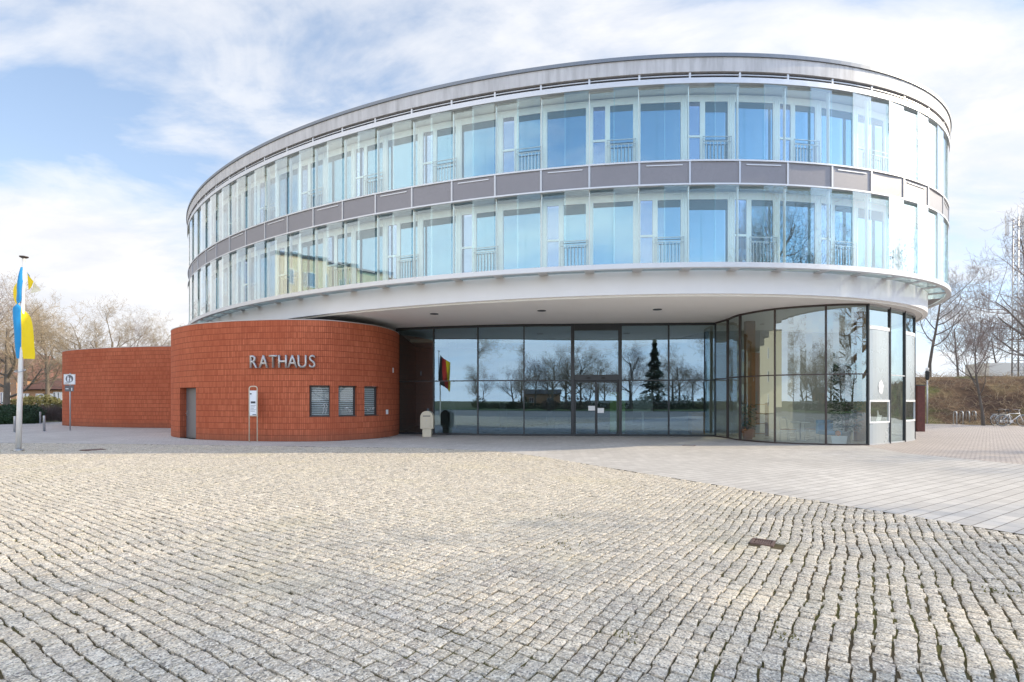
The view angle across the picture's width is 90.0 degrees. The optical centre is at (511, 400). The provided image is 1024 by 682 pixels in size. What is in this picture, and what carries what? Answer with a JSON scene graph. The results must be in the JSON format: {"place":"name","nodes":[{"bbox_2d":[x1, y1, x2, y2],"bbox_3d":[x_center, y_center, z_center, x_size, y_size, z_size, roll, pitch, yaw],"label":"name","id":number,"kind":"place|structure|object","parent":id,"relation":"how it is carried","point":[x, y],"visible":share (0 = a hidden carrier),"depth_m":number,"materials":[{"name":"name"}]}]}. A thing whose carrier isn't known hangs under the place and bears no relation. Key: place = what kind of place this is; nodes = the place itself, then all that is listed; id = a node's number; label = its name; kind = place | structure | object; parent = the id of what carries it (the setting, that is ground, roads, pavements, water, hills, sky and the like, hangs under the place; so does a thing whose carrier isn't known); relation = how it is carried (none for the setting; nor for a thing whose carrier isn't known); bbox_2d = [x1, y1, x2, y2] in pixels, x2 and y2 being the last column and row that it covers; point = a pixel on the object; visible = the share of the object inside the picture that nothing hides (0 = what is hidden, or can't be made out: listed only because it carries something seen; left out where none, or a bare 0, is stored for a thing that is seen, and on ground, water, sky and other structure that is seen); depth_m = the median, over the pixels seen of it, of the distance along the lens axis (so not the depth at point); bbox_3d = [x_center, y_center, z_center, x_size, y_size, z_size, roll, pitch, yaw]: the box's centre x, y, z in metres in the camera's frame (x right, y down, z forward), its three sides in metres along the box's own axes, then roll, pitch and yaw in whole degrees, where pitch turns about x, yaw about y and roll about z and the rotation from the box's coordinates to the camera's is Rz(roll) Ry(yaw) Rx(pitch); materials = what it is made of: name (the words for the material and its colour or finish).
{"place":"outdoors","nodes":[
{"label":"outdoors","id":0,"kind":"place"},
{"bbox_2d":[0,422,1023,533],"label":"slab paving","id":1,"kind":"structure","parent":0,"point":[982,494],"depth_m":12.99,"materials":[{"name":"concrete"}]},
{"bbox_2d":[12,416,15,432],"bbox_3d":[-24.857,1.195,25.600,0.220,0.810,0.220,0,0,0],"label":"bollard","id":2,"kind":"object","parent":1,"relation":"on","point":[14,424],"visible":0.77,"depth_m":25.55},
{"bbox_2d":[13,255,28,450],"bbox_3d":[-15.729,-1.511,16.383,0.428,6.227,0.293,0,0,0],"label":"flagpole","id":3,"kind":"object","parent":1,"relation":"on","point":[18,438],"visible":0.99,"depth_m":16.36,"materials":[{"name":"metal"}]},
{"bbox_2d":[13,267,40,358],"bbox_3d":[-15.632,-2.794,16.410,0.893,2.916,0.280,0,0,0],"label":"flag","id":4,"kind":"object","parent":3,"relation":"attached to","point":[23,333],"visible":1,"depth_m":16.37,"materials":[{"name":"fabric"}]},
{"bbox_2d":[43,416,45,430],"bbox_3d":[-24.301,1.195,26.600,0.220,0.810,0.220,0,0,0],"label":"bollard","id":5,"kind":"object","parent":1,"relation":"on","point":[44,423],"visible":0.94,"depth_m":26.57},
{"bbox_2d":[28,404,61,421],"bbox_3d":[-34.671,0.953,38.504,3.998,1.312,1.570,0,0,0],"label":"bare hedge","id":6,"kind":"object","parent":1,"relation":"on","point":[53,414],"visible":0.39,"depth_m":38.18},
{"bbox_2d":[64,373,74,430],"bbox_3d":[-23.473,0.075,27.183,0.620,3.050,0.092,0,0,0],"label":"traffic sign","id":7,"kind":"object","parent":1,"relation":"on","point":[69,381],"visible":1,"depth_m":27.16,"materials":[{"name":"metal"}]},
{"bbox_2d":[62,346,170,427],"bbox_3d":[-21.104,-0.780,35.268,18.212,4.760,11.469,0,0,0],"label":"brick annex","id":8,"kind":"object","parent":1,"relation":"on","point":[127,387],"visible":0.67,"depth_m":30.33,"materials":[{"name":"brick"}]},
{"bbox_2d":[249,386,257,441],"bbox_3d":[-9.966,0.518,19.720,0.351,2.159,0.042,0,0,0],"label":"notice stand","id":9,"kind":"object","parent":1,"relation":"on","point":[253,402],"visible":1,"depth_m":19.71,"materials":[{"name":"white metal"}]},
{"bbox_2d":[420,411,433,436],"bbox_3d":[-3.731,1.028,22.530,0.560,1.136,0.420,0,0,0],"label":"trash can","id":10,"kind":"object","parent":1,"relation":"on","point":[426,422],"visible":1,"depth_m":22.36,"materials":[{"name":"beige metal"}]},
{"bbox_2d":[171,53,951,444],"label":"town hall","id":11,"kind":"structure","parent":1,"relation":"on","point":[567,249],"depth_m":18.64,"materials":[{"name":"glass"}]},
{"bbox_2d":[186,388,195,437],"bbox_3d":[-13.451,0.540,21.645,1.444,2.110,0.111,0,0,35],"label":"side door","id":12,"kind":"structure","parent":11,"relation":"in","point":[190,392],"depth_m":21.80,"materials":[{"name":"metal"}]},
{"bbox_2d":[204,276,206,319],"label":"window","id":13,"kind":"structure","parent":11,"relation":"in","point":[205,279],"depth_m":27.57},
{"bbox_2d":[212,205,217,243],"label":"window","id":14,"kind":"structure","parent":11,"relation":"in","point":[215,211],"depth_m":26.20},
{"bbox_2d":[212,267,218,316],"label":"window","id":15,"kind":"structure","parent":11,"relation":"in","point":[215,272],"depth_m":26.23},
{"bbox_2d":[218,262,228,308],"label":"window","id":16,"kind":"structure","parent":11,"relation":"in","point":[224,268],"depth_m":25.14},
{"bbox_2d":[218,197,228,240],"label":"window","id":17,"kind":"structure","parent":11,"relation":"in","point":[225,204],"depth_m":25.23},
{"bbox_2d":[229,256,241,305],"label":"window","id":18,"kind":"structure","parent":11,"relation":"in","point":[238,261],"depth_m":24.16,"materials":[{"name":"glass"}]},
{"bbox_2d":[229,188,241,235],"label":"window","id":19,"kind":"structure","parent":11,"relation":"in","point":[238,195],"depth_m":24.16,"materials":[{"name":"glass"}]},
{"bbox_2d":[242,250,257,301],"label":"window","id":20,"kind":"structure","parent":11,"relation":"in","point":[254,255],"depth_m":23.25,"materials":[{"name":"glass"}]},
{"bbox_2d":[242,180,257,229],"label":"window","id":21,"kind":"structure","parent":11,"relation":"in","point":[254,186],"depth_m":23.26,"materials":[{"name":"glass"}]},
{"bbox_2d":[258,244,276,301],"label":"window","id":22,"kind":"structure","parent":11,"relation":"in","point":[262,253],"depth_m":22.48,"materials":[{"name":"glass"}]},
{"bbox_2d":[258,171,276,223],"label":"window","id":23,"kind":"structure","parent":11,"relation":"in","point":[262,183],"depth_m":22.41,"materials":[{"name":"glass"}]},
{"bbox_2d":[277,238,299,294],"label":"window","id":24,"kind":"structure","parent":11,"relation":"in","point":[283,249],"depth_m":21.56,"materials":[{"name":"glass"}]},
{"bbox_2d":[277,162,299,216],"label":"window","id":25,"kind":"structure","parent":11,"relation":"in","point":[283,175],"depth_m":21.61,"materials":[{"name":"glass"}]},
{"bbox_2d":[300,232,324,293],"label":"window","id":26,"kind":"structure","parent":11,"relation":"in","point":[307,244],"depth_m":20.79,"materials":[{"name":"glass"}]},
{"bbox_2d":[300,153,324,210],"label":"window","id":27,"kind":"structure","parent":11,"relation":"in","point":[307,167],"depth_m":20.76,"materials":[{"name":"glass"}]},
{"bbox_2d":[309,385,329,416],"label":"drum window","id":28,"kind":"structure","parent":11,"relation":"in","point":[319,394],"depth_m":20.21,"materials":[{"name":"grey glass"}]},
{"bbox_2d":[325,226,352,287],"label":"window","id":29,"kind":"structure","parent":11,"relation":"in","point":[334,239],"depth_m":20.03,"materials":[{"name":"glass"}]},
{"bbox_2d":[325,144,352,203],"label":"window","id":30,"kind":"structure","parent":11,"relation":"in","point":[334,159],"depth_m":20.06,"materials":[{"name":"glass"}]},
{"bbox_2d":[339,386,354,416],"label":"drum window","id":31,"kind":"structure","parent":11,"relation":"in","point":[346,393],"depth_m":20.73,"materials":[{"name":"grey glass"}]},
{"bbox_2d":[353,220,384,283],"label":"window","id":32,"kind":"structure","parent":11,"relation":"in","point":[364,235],"depth_m":19.40,"materials":[{"name":"glass"}]},
{"bbox_2d":[353,135,384,196],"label":"window","id":33,"kind":"structure","parent":11,"relation":"in","point":[365,152],"depth_m":19.38,"materials":[{"name":"glass"}]},
{"bbox_2d":[364,386,378,415],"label":"drum window","id":34,"kind":"structure","parent":11,"relation":"in","point":[369,391],"depth_m":21.60,"materials":[{"name":"grey glass"}]},
{"bbox_2d":[385,214,419,279],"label":"window","id":35,"kind":"structure","parent":11,"relation":"in","point":[398,231],"depth_m":18.76,"materials":[{"name":"glass"}]},
{"bbox_2d":[385,127,419,190],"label":"window","id":36,"kind":"structure","parent":11,"relation":"in","point":[399,145],"depth_m":18.78,"materials":[{"name":"glass"}]},
{"bbox_2d":[420,209,458,275],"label":"window","id":37,"kind":"structure","parent":11,"relation":"in","point":[436,228],"depth_m":18.22,"materials":[{"name":"glass"}]},
{"bbox_2d":[420,119,458,184],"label":"window","id":38,"kind":"structure","parent":11,"relation":"in","point":[436,140],"depth_m":18.21,"materials":[{"name":"glass"}]},
{"bbox_2d":[459,204,499,272],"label":"window","id":39,"kind":"structure","parent":11,"relation":"in","point":[477,225],"depth_m":17.72,"materials":[{"name":"glass"}]},
{"bbox_2d":[459,112,499,177],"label":"window","id":40,"kind":"structure","parent":11,"relation":"in","point":[477,134],"depth_m":17.72,"materials":[{"name":"glass"}]},
{"bbox_2d":[500,200,543,269],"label":"window","id":41,"kind":"structure","parent":11,"relation":"in","point":[519,221],"depth_m":17.32,"materials":[{"name":"glass"}]},
{"bbox_2d":[500,106,543,172],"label":"window","id":42,"kind":"structure","parent":11,"relation":"in","point":[520,129],"depth_m":17.31,"materials":[{"name":"glass"}]},
{"bbox_2d":[544,196,588,266],"bbox_3d":[1.808,-5.495,16.985,1.515,2.410,0.272,0,0,10],"label":"window","id":43,"kind":"structure","parent":11,"relation":"in","point":[566,220],"depth_m":16.98,"materials":[{"name":"glass"}]},
{"bbox_2d":[544,100,588,167],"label":"window","id":44,"kind":"structure","parent":11,"relation":"in","point":[566,126],"depth_m":16.98,"materials":[{"name":"glass"}]},
{"bbox_2d":[575,381,595,433],"bbox_3d":[3.300,0.355,23.029,0.954,2.450,0.050,0,0,3],"label":"entrance door","id":45,"kind":"structure","parent":11,"relation":"in","point":[590,408],"depth_m":23.00,"materials":[{"name":"metal"}]},
{"bbox_2d":[596,381,617,433],"bbox_3d":[4.264,0.355,22.976,0.954,2.450,0.050,0,0,3],"label":"entrance door","id":46,"kind":"structure","parent":11,"relation":"in","point":[598,410],"depth_m":22.97,"materials":[{"name":"metal"}]},
{"bbox_2d":[590,194,636,264],"bbox_3d":[3.303,-5.495,16.739,1.516,2.410,0.303,0,0,6],"label":"window","id":47,"kind":"structure","parent":11,"relation":"in","point":[613,218],"depth_m":16.74,"materials":[{"name":"glass"}]},
{"bbox_2d":[590,97,636,163],"bbox_3d":[3.301,-8.673,16.736,1.511,2.346,0.250,0,0,8],"label":"window","id":48,"kind":"structure","parent":11,"relation":"in","point":[613,122],"depth_m":16.73,"materials":[{"name":"glass"}]},
{"bbox_2d":[610,392,624,433],"bbox_3d":[4.989,0.597,24.200,0.720,1.994,0.400,0,0,0],"label":"display board","id":49,"kind":"object","parent":11,"relation":"on","point":[613,411],"visible":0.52,"depth_m":24.18,"materials":[{"name":"glass"}]},
{"bbox_2d":[633,393,652,430],"bbox_3d":[6.772,0.597,26.500,1.000,1.993,0.400,0,0,0],"label":"display board","id":50,"kind":"object","parent":11,"relation":"on","point":[642,402],"depth_m":26.45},
{"bbox_2d":[637,192,683,262],"bbox_3d":[4.804,-5.495,16.575,1.508,2.410,0.250,0,0,4],"label":"window","id":51,"kind":"structure","parent":11,"relation":"in","point":[661,214],"depth_m":16.57,"materials":[{"name":"glass"}]},
{"bbox_2d":[637,94,683,160],"bbox_3d":[4.806,-8.673,16.589,1.508,2.346,0.222,0,0,4],"label":"window","id":52,"kind":"structure","parent":11,"relation":"in","point":[661,118],"depth_m":16.57,"materials":[{"name":"glass"}]},
{"bbox_2d":[688,412,705,433],"bbox_3d":[8.681,1.070,24.075,0.680,1.040,0.490,0,0,0],"label":"cabinet","id":53,"kind":"object","parent":11,"relation":"on","point":[696,422],"visible":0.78,"depth_m":23.85,"materials":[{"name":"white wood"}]},
{"bbox_2d":[684,192,730,261],"bbox_3d":[6.312,-5.495,16.547,1.505,2.410,0.190,0,0,0],"label":"window","id":54,"kind":"structure","parent":11,"relation":"in","point":[709,212],"depth_m":16.51,"materials":[{"name":"glass"}]},
{"bbox_2d":[684,94,731,159],"bbox_3d":[6.312,-8.673,16.509,1.505,2.346,0.265,0,0,0],"label":"window","id":55,"kind":"structure","parent":11,"relation":"in","point":[710,137],"depth_m":16.51,"materials":[{"name":"glass"}]},
{"bbox_2d":[742,403,758,439],"bbox_3d":[9.643,0.839,20.885,0.771,1.510,0.763,0,0,34],"label":"potted palm","id":56,"kind":"object","parent":11,"relation":"on","point":[747,433],"visible":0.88,"depth_m":20.78,"materials":[{"name":"plant"}]},
{"bbox_2d":[731,192,776,261],"bbox_3d":[7.815,-5.495,16.549,1.499,2.410,0.250,0,0,-4],"label":"window","id":57,"kind":"structure","parent":11,"relation":"in","point":[757,212],"depth_m":16.55,"materials":[{"name":"glass"}]},
{"bbox_2d":[731,94,776,159],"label":"window","id":58,"kind":"structure","parent":11,"relation":"in","point":[757,115],"depth_m":16.55,"materials":[{"name":"glass"}]},
{"bbox_2d":[742,403,768,435],"bbox_3d":[10.931,0.847,23.000,1.058,1.493,0.300,0,0,0],"label":"shelf","id":59,"kind":"object","parent":11,"relation":"on","point":[766,423],"visible":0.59,"depth_m":22.91,"materials":[{"name":"grey wood"}]},
{"bbox_2d":[779,417,796,440],"bbox_3d":[10.943,1.128,20.320,0.438,0.934,0.479,0,0,-23],"label":"cafe chair","id":60,"kind":"object","parent":11,"relation":"on","point":[787,429],"visible":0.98,"depth_m":20.40,"materials":[{"name":"grey metal"}]},
{"bbox_2d":[777,193,817,263],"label":"window","id":61,"kind":"structure","parent":11,"relation":"in","point":[801,210],"depth_m":16.72,"materials":[{"name":"glass"}]},
{"bbox_2d":[777,96,819,162],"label":"window","id":62,"kind":"structure","parent":11,"relation":"in","point":[802,141],"depth_m":16.70,"materials":[{"name":"glass"}]},
{"bbox_2d":[791,421,809,440],"bbox_3d":[11.484,1.222,20.400,0.700,0.744,0.700,0,0,0],"label":"round table","id":63,"kind":"object","parent":11,"relation":"on","point":[799,422],"visible":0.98,"depth_m":20.37,"materials":[{"name":"metal"}]},
{"bbox_2d":[816,420,842,441],"bbox_3d":[12.109,1.172,19.560,0.640,0.844,0.720,0,0,0],"label":"display board","id":64,"kind":"object","parent":11,"relation":"on","point":[820,426],"visible":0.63,"depth_m":19.78,"materials":[{"name":"blue plastic"}]},
{"bbox_2d":[818,100,854,166],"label":"window","id":65,"kind":"structure","parent":11,"relation":"in","point":[842,117],"depth_m":17.02,"materials":[{"name":"glass"}]},
{"bbox_2d":[827,431,846,443],"bbox_3d":[12.017,1.356,18.925,0.600,0.472,0.250,0,0,0],"label":"flower pot","id":66,"kind":"object","parent":11,"relation":"on","point":[838,439],"visible":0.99,"depth_m":18.80,"materials":[{"name":"ceramic"}]},
{"bbox_2d":[818,196,856,270],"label":"window","id":67,"kind":"structure","parent":11,"relation":"in","point":[842,211],"depth_m":17.00,"materials":[{"name":"glass"}]},
{"bbox_2d":[827,362,865,442],"bbox_3d":[12.579,0.083,19.289,1.357,3.023,1.383,0,0,0],"label":"potted fig","id":68,"kind":"object","parent":11,"relation":"on","point":[845,413],"visible":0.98,"depth_m":19.16,"materials":[{"name":"green plant"}]},
{"bbox_2d":[855,200,885,273],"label":"window","id":69,"kind":"structure","parent":11,"relation":"in","point":[876,213],"depth_m":17.45,"materials":[{"name":"glass"}]},
{"bbox_2d":[855,106,887,171],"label":"window","id":70,"kind":"structure","parent":11,"relation":"in","point":[877,153],"depth_m":17.43,"materials":[{"name":"glass"}]},
{"bbox_2d":[870,325,889,422],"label":"cafe window","id":71,"kind":"structure","parent":11,"relation":"in","point":[871,326],"depth_m":18.60,"materials":[{"name":"white metal"}]},
{"bbox_2d":[886,115,908,176],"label":"window","id":72,"kind":"structure","parent":11,"relation":"in","point":[891,123],"depth_m":17.96,"materials":[{"name":"glass"}]},
{"bbox_2d":[886,206,911,277],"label":"window","id":73,"kind":"structure","parent":11,"relation":"in","point":[891,213],"depth_m":17.92,"materials":[{"name":"glass"}]},
{"bbox_2d":[906,314,914,421],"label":"cafe window","id":74,"kind":"structure","parent":11,"relation":"in","point":[910,404],"depth_m":20.29,"materials":[{"name":"white metal"}]},
{"bbox_2d":[909,213,919,281],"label":"window","id":75,"kind":"structure","parent":11,"relation":"in","point":[914,222],"depth_m":18.68,"materials":[{"name":"glass"}]},
{"bbox_2d":[909,125,926,183],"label":"window","id":76,"kind":"structure","parent":11,"relation":"in","point":[914,137],"depth_m":18.63,"materials":[{"name":"glass"}]},
{"bbox_2d":[924,138,930,185],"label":"window","id":77,"kind":"structure","parent":11,"relation":"in","point":[927,152],"depth_m":19.92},
{"bbox_2d":[924,222,932,286],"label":"window","id":78,"kind":"structure","parent":11,"relation":"in","point":[928,271],"depth_m":19.76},
{"bbox_2d":[0,443,1023,681],"bbox_3d":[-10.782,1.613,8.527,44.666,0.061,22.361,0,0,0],"label":"cobblestones","id":79,"kind":"structure","parent":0,"point":[453,526],"depth_m":4.71,"materials":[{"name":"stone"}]},
{"bbox_2d":[81,448,106,450],"bbox_3d":[-13.579,1.612,16.615,0.550,0.036,0.550,0,0,34],"label":"drain cover","id":80,"kind":"object","parent":79,"relation":"on","point":[92,449],"visible":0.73,"depth_m":16.66,"materials":[{"name":"metal"}]},
{"bbox_2d":[0,450,1022,647],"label":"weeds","id":81,"kind":"object","parent":79,"relation":"on","point":[775,631],"visible":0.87,"depth_m":4.25,"materials":[{"name":"green plant"}]},
{"bbox_2d":[750,538,775,546],"bbox_3d":[2.836,1.612,5.786,0.240,0.036,0.240,0,0,34],"label":"drain cover","id":82,"kind":"object","parent":79,"relation":"on","point":[765,542],"visible":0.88,"depth_m":5.77,"materials":[{"name":"metal"}]},
{"bbox_2d":[0,0,1023,377],"label":"sky","id":83,"kind":"structure","parent":0,"point":[114,114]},
{"bbox_2d":[34,421,1023,534],"bbox_3d":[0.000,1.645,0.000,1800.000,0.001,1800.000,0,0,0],"label":"ground","id":84,"kind":"structure","parent":0,"point":[630,471],"depth_m":10.39,"materials":[{"name":"grey stone"}]},
{"bbox_2d":[0,403,46,423],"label":"yew hedge","id":85,"kind":"object","parent":84,"relation":"on","point":[30,415],"visible":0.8,"depth_m":35.04,"materials":[{"name":"green plant"}]},
{"bbox_2d":[0,274,54,393],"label":"bare tree","id":86,"kind":"object","parent":84,"relation":"on","point":[1,315],"visible":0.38,"depth_m":47.68,"materials":[{"name":"brown plant"}]},
{"bbox_2d":[0,353,61,404],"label":"gabled house","id":87,"kind":"structure","parent":84,"relation":"on","point":[12,392],"depth_m":66.57,"materials":[{"name":"orange paint"}]},
{"bbox_2d":[0,392,10,403],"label":"window","id":88,"kind":"structure","parent":87,"relation":"in","point":[1,393],"depth_m":65.98,"materials":[{"name":"white glass"}]},
{"bbox_2d":[10,394,61,410],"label":"shrub","id":89,"kind":"object","parent":84,"relation":"on","point":[47,399],"visible":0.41,"depth_m":44.60,"materials":[{"name":"green plant"}]},
{"bbox_2d":[0,305,75,387],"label":"bare tree","id":90,"kind":"object","parent":84,"relation":"on","point":[24,376],"visible":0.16,"depth_m":61.15,"materials":[{"name":"brown plant"}]},
{"bbox_2d":[0,272,80,404],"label":"bare tree","id":91,"kind":"object","parent":84,"relation":"on","point":[8,361],"visible":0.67,"depth_m":40.16,"materials":[{"name":"brown plant"}]},
{"bbox_2d":[23,378,61,405],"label":"house","id":92,"kind":"structure","parent":84,"relation":"on","point":[36,389],"depth_m":60.00,"materials":[{"name":"beige paint"}]},
{"bbox_2d":[53,392,61,405],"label":"window","id":93,"kind":"structure","parent":92,"relation":"in","point":[57,394],"depth_m":59.99,"materials":[{"name":"white glass"}]},
{"bbox_2d":[0,292,87,394],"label":"bare tree","id":94,"kind":"object","parent":84,"relation":"on","point":[47,387],"visible":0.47,"depth_m":52.09,"materials":[{"name":"brown plant"}]},
{"bbox_2d":[12,301,109,370],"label":"bare tree","id":95,"kind":"object","parent":84,"relation":"on","point":[77,347],"visible":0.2,"depth_m":57.79,"materials":[{"name":"brown plant"}]},
{"bbox_2d":[37,291,165,369],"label":"bare tree","id":96,"kind":"object","parent":84,"relation":"on","point":[96,341],"visible":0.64,"depth_m":55.41,"materials":[{"name":"brown plant"}]},
{"bbox_2d":[110,316,170,346],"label":"bare tree","id":97,"kind":"object","parent":84,"relation":"on","point":[133,328],"visible":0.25,"depth_m":63.61,"materials":[{"name":"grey plant"}]},
{"bbox_2d":[128,310,183,346],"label":"bare tree","id":98,"kind":"object","parent":84,"relation":"on","point":[162,330],"visible":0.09,"depth_m":70.13,"materials":[{"name":"brown plant"}]},
{"bbox_2d":[923,291,1023,425],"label":"bare tree","id":99,"kind":"object","parent":84,"relation":"on","point":[978,344],"visible":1,"depth_m":32.41,"materials":[{"name":"brown plant"}]},
{"bbox_2d":[864,423,1023,464],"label":"paving","id":100,"kind":"structure","parent":0,"point":[998,443],"depth_m":19.02,"materials":[{"name":"concrete"}]},
{"bbox_2d":[916,385,925,431],"bbox_3d":[20.975,0.400,26.300,0.420,2.400,0.140,0,0,0],"label":"rusty stele","id":101,"kind":"object","parent":100,"relation":"on","point":[920,408],"visible":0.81,"depth_m":26.24,"materials":[{"name":"metal"}]},
{"bbox_2d":[925,367,929,423],"bbox_3d":[28.389,-0.331,35.000,0.280,3.862,0.273,0,0,0],"label":"lamp post","id":102,"kind":"object","parent":100,"relation":"on","point":[927,374],"visible":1,"depth_m":34.96,"materials":[{"name":"metal"}]},
{"bbox_2d":[990,409,1011,425],"bbox_3d":[30.951,1.070,32.398,1.796,1.064,0.615,0,0,-12],"label":"bicycle","id":103,"kind":"object","parent":100,"relation":"on","point":[994,415],"visible":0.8,"depth_m":32.35,"materials":[{"name":"metal"}]},
{"bbox_2d":[995,409,1023,425],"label":"bicycle","id":104,"kind":"object","parent":100,"relation":"on","point":[1016,418],"visible":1,"depth_m":31.64,"materials":[{"name":"metal"}]},
{"bbox_2d":[871,376,1023,425],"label":"embankment","id":105,"kind":"structure","parent":0,"point":[962,393],"depth_m":36.98,"materials":[{"name":"plant"}]},
{"bbox_2d":[871,369,1023,424],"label":"undergrowth","id":106,"kind":"object","parent":105,"relation":"on","point":[945,385],"visible":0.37,"depth_m":37.21,"materials":[{"name":"plant"}]},
{"bbox_2d":[926,303,986,376],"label":"bare tree","id":107,"kind":"object","parent":105,"relation":"on","point":[958,332],"visible":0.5,"depth_m":58.94,"materials":[{"name":"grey plant"}]},
{"bbox_2d":[916,253,1014,376],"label":"bare tree","id":108,"kind":"object","parent":105,"relation":"on","point":[943,322],"visible":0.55,"depth_m":42.20,"materials":[{"name":"brown plant"}]},
{"bbox_2d":[942,200,1023,349],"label":"bare tree","id":109,"kind":"object","parent":105,"relation":"on","point":[1018,303],"visible":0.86,"depth_m":36.21,"materials":[{"name":"brown plant"}]},
{"bbox_2d":[960,315,1016,362],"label":"bare tree","id":110,"kind":"object","parent":105,"relation":"on","point":[990,344],"visible":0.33,"depth_m":66.69,"materials":[{"name":"brown plant"}]},
{"bbox_2d":[965,363,1023,375],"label":"railway shed","id":111,"kind":"structure","parent":105,"relation":"on","point":[1004,367],"depth_m":56.00,"materials":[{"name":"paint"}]},
{"bbox_2d":[965,271,1023,362],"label":"bare tree","id":112,"kind":"object","parent":105,"relation":"on","point":[1003,341],"visible":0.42,"depth_m":62.87,"materials":[{"name":"brown plant"}]},
{"bbox_2d":[1005,206,1023,375],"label":"lattice mast","id":113,"kind":"object","parent":105,"relation":"on","point":[1017,280],"visible":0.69,"depth_m":46.97,"materials":[{"name":"white metal"}]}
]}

